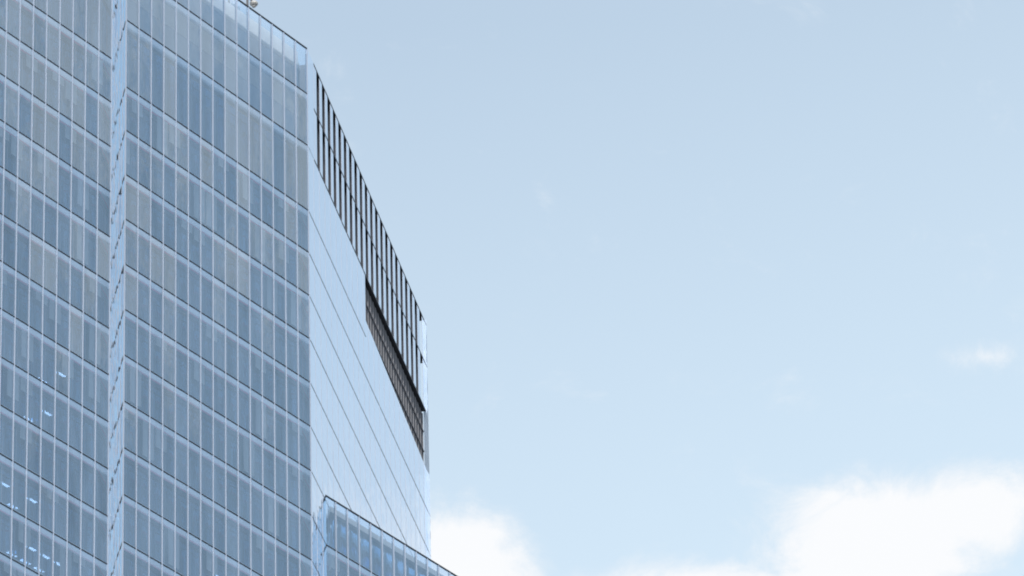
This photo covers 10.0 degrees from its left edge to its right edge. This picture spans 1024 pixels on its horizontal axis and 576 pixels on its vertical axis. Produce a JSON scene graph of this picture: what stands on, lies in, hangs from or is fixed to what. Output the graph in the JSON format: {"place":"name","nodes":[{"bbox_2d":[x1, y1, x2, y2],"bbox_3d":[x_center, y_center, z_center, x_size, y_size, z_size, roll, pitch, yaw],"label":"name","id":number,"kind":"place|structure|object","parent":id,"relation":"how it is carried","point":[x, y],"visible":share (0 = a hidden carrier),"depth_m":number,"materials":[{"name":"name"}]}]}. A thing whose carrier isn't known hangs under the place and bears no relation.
{"place":"outdoors","nodes":[
{"label":"outdoors","id":0,"kind":"place"},
{"bbox_2d":[0,0,100,575],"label":"window glass","id":1,"kind":"object","parent":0,"point":[34,445],"depth_m":445.26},
{"bbox_2d":[0,0,101,575],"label":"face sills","id":2,"kind":"structure","parent":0,"point":[64,74],"depth_m":445.25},
{"bbox_2d":[0,0,101,574],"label":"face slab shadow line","id":3,"kind":"object","parent":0,"point":[46,347],"visible":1,"depth_m":445.15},
{"bbox_2d":[9,16,101,559],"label":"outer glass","id":4,"kind":"object","parent":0,"point":[86,555],"visible":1,"depth_m":451.55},
{"bbox_2d":[95,12,106,565],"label":"mullions","id":5,"kind":"object","parent":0,"point":[97,295],"visible":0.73,"depth_m":452.59,"materials":[{"name":"metal"}]},
{"bbox_2d":[95,66,108,575],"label":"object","id":6,"kind":"object","parent":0,"point":[102,339],"visible":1,"depth_m":451.99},
{"bbox_2d":[95,55,109,575],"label":"step sills","id":7,"kind":"structure","parent":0,"point":[101,519],"depth_m":451.28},
{"bbox_2d":[95,58,109,575],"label":"step slab edges","id":8,"kind":"object","parent":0,"point":[98,327],"visible":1,"depth_m":451.40,"materials":[{"name":"grey concrete"}]},
{"bbox_2d":[97,2,109,575],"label":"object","id":9,"kind":"object","parent":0,"point":[104,124],"visible":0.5,"depth_m":453.46,"materials":[{"name":"blue glass"}]},
{"bbox_2d":[102,0,109,15],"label":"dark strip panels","id":10,"kind":"object","parent":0,"point":[106,3],"visible":0.5,"depth_m":465.11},
{"bbox_2d":[123,35,297,575],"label":"window glass","id":11,"kind":"object","parent":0,"point":[278,219],"visible":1,"depth_m":466.76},
{"bbox_2d":[127,0,297,146],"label":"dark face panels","id":12,"kind":"object","parent":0,"point":[206,56],"visible":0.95,"depth_m":479.85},
{"bbox_2d":[123,97,301,575],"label":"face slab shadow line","id":13,"kind":"object","parent":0,"point":[181,446],"visible":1,"depth_m":464.99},
{"bbox_2d":[124,88,301,575],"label":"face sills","id":14,"kind":"structure","parent":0,"point":[170,120],"depth_m":465.92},
{"bbox_2d":[123,94,302,575],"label":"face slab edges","id":15,"kind":"object","parent":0,"point":[207,368],"visible":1,"depth_m":465.34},
{"bbox_2d":[132,0,297,115],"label":"face panels","id":16,"kind":"object","parent":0,"point":[218,45],"visible":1,"depth_m":482.43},
{"bbox_2d":[126,43,304,564],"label":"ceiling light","id":17,"kind":"object","parent":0,"point":[181,437],"visible":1,"depth_m":465.65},
{"bbox_2d":[124,0,311,575],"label":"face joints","id":18,"kind":"object","parent":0,"point":[268,21],"visible":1,"depth_m":467.27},
{"bbox_2d":[226,0,239,9],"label":"glass roof screen","id":19,"kind":"object","parent":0,"point":[232,2],"visible":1,"depth_m":486.06,"materials":[{"name":"blue glass"}]},
{"bbox_2d":[250,0,257,7],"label":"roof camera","id":20,"kind":"object","parent":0,"point":[253,3],"visible":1,"depth_m":486.85,"materials":[{"name":"white plastic"}]},
{"bbox_2d":[298,63,299,146],"bbox_3d":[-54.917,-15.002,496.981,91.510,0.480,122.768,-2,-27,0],"label":"mullion","id":21,"kind":"structure","parent":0,"point":[298,106],"depth_m":497.65},
{"bbox_2d":[297,204,309,574],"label":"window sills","id":22,"kind":"structure","parent":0,"point":[306,392],"depth_m":477.53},
{"bbox_2d":[297,209,309,575],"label":"side face slab edges","id":23,"kind":"object","parent":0,"point":[304,391],"visible":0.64,"depth_m":477.54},
{"bbox_2d":[298,156,309,575],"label":"window glass","id":24,"kind":"object","parent":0,"point":[304,375],"visible":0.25,"depth_m":479.00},
{"bbox_2d":[313,63,425,411],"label":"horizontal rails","id":25,"kind":"object","parent":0,"point":[393,343],"visible":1,"depth_m":513.63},
{"bbox_2d":[314,67,425,408],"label":"glass strips","id":26,"kind":"object","parent":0,"point":[332,172],"visible":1,"depth_m":510.15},
{"bbox_2d":[240,0,1023,575],"label":"sky","id":27,"kind":"structure","parent":0,"point":[699,287],"materials":[{"name":"blue"}]},
{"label":"block","id":28,"kind":"object","parent":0,"visible":0},
{"bbox_2d":[332,548,378,575],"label":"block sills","id":29,"kind":"structure","parent":28,"relation":"attached to","point":[353,564],"depth_m":480.03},
{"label":"block slabs","id":30,"kind":"object","parent":28,"relation":"attached to","visible":0},
{"bbox_2d":[332,554,367,575],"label":"block slab edges","id":31,"kind":"object","parent":30,"relation":"attached to","point":[352,567],"depth_m":479.70,"materials":[{"name":"blue"}]},
{"bbox_2d":[340,561,363,575],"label":"block slab shadow line","id":32,"kind":"object","parent":30,"relation":"attached to","point":[350,568],"depth_m":479.47,"materials":[{"name":"blue"}]},
{"label":"ground","id":33,"kind":"structure","parent":0,"visible":0},
{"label":"tower","id":34,"kind":"object","parent":33,"relation":"on","visible":0},
{"bbox_2d":[0,0,101,575],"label":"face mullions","id":35,"kind":"object","parent":34,"relation":"on","point":[45,287],"visible":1,"depth_m":445.28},
{"bbox_2d":[0,53,102,575],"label":"blinds","id":36,"kind":"object","parent":34,"relation":"attached to","point":[51,315],"visible":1,"depth_m":445.90,"materials":[{"name":"white"}]},
{"bbox_2d":[0,0,112,575],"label":"face mullions","id":37,"kind":"object","parent":34,"relation":"on","point":[55,287],"visible":1,"depth_m":444.51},
{"bbox_2d":[0,0,110,575],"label":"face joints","id":38,"kind":"object","parent":37,"relation":"attached to","point":[52,292],"visible":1,"depth_m":444.20,"materials":[{"name":"blue"}]},
{"bbox_2d":[95,71,108,573],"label":"step strip slabs","id":39,"kind":"structure","parent":34,"relation":"on","point":[106,303],"depth_m":452.82,"materials":[{"name":"grey concrete"}]},
{"bbox_2d":[108,0,125,575],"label":"wall","id":40,"kind":"structure","parent":34,"relation":"on","point":[117,306],"depth_m":453.16,"materials":[{"name":"blue glass"}]},
{"bbox_2d":[127,33,293,148],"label":"face slabs","id":41,"kind":"structure","parent":34,"relation":"on","point":[210,90],"depth_m":477.12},
{"bbox_2d":[125,35,301,575],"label":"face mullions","id":42,"kind":"object","parent":34,"relation":"on","point":[202,327],"visible":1,"depth_m":466.86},
{"bbox_2d":[124,99,302,574],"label":"blinds","id":43,"kind":"object","parent":42,"relation":"attached to","point":[208,334],"visible":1,"depth_m":468.15,"materials":[{"name":"white"}]},
{"bbox_2d":[122,0,312,575],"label":"face mullions","id":44,"kind":"object","parent":34,"relation":"on","point":[224,304],"visible":1,"depth_m":467.80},
{"bbox_2d":[228,0,251,14],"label":"roof posts","id":45,"kind":"object","parent":34,"relation":"on","point":[247,2],"visible":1,"depth_m":486.09,"materials":[{"name":"grey metal"}]},
{"bbox_2d":[297,159,308,575],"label":"mullions","id":46,"kind":"object","parent":34,"relation":"on","point":[302,358],"visible":0.09,"depth_m":479.96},
{"bbox_2d":[297,210,309,575],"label":"side face slabs","id":47,"kind":"structure","parent":34,"relation":"on","point":[306,401],"depth_m":477.95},
{"bbox_2d":[297,65,423,459],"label":"metal frame","id":48,"kind":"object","parent":34,"relation":"on","point":[301,149],"depth_m":512.67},
{"bbox_2d":[365,285,423,461],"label":"louvre ribs","id":49,"kind":"object","parent":48,"relation":"attached to","point":[402,384],"visible":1,"depth_m":518.47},
{"bbox_2d":[308,52,430,575],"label":"wall","id":50,"kind":"structure","parent":34,"relation":"on","point":[373,367],"depth_m":494.12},
{"bbox_2d":[309,212,428,574],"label":"wall panel joints","id":51,"kind":"object","parent":50,"relation":"attached to","point":[348,420],"visible":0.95,"depth_m":492.70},
{"bbox_2d":[313,158,425,575],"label":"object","id":52,"kind":"object","parent":50,"relation":"attached to","point":[359,409],"visible":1,"depth_m":495.98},
{"bbox_2d":[333,516,429,575],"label":"windows","id":53,"kind":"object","parent":34,"relation":"on","point":[352,535],"depth_m":482.68,"materials":[{"name":"blue glass"}]},
{"bbox_2d":[337,518,428,575],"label":"block mullions","id":54,"kind":"object","parent":34,"relation":"on","point":[372,554],"visible":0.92,"depth_m":482.43,"materials":[{"name":"blue"}]},
{"bbox_2d":[330,506,442,575],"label":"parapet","id":55,"kind":"structure","parent":34,"relation":"on","point":[340,516],"depth_m":484.85,"materials":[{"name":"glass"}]},
{"bbox_2d":[334,502,449,575],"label":"block mullions","id":56,"kind":"object","parent":34,"relation":"attached to","point":[370,549],"visible":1,"depth_m":480.74,"materials":[{"name":"blue"}]},
{"bbox_2d":[326,495,456,575],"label":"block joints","id":57,"kind":"object","parent":56,"relation":"attached to","point":[385,532],"visible":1,"depth_m":483.03,"materials":[{"name":"grey"}]},
{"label":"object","id":58,"kind":"object","parent":34,"relation":"on","visible":0},
{"bbox_2d":[0,0,102,575],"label":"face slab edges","id":59,"kind":"object","parent":58,"relation":"attached to","point":[49,298],"visible":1,"depth_m":444.88,"materials":[{"name":"blue"}]}
]}

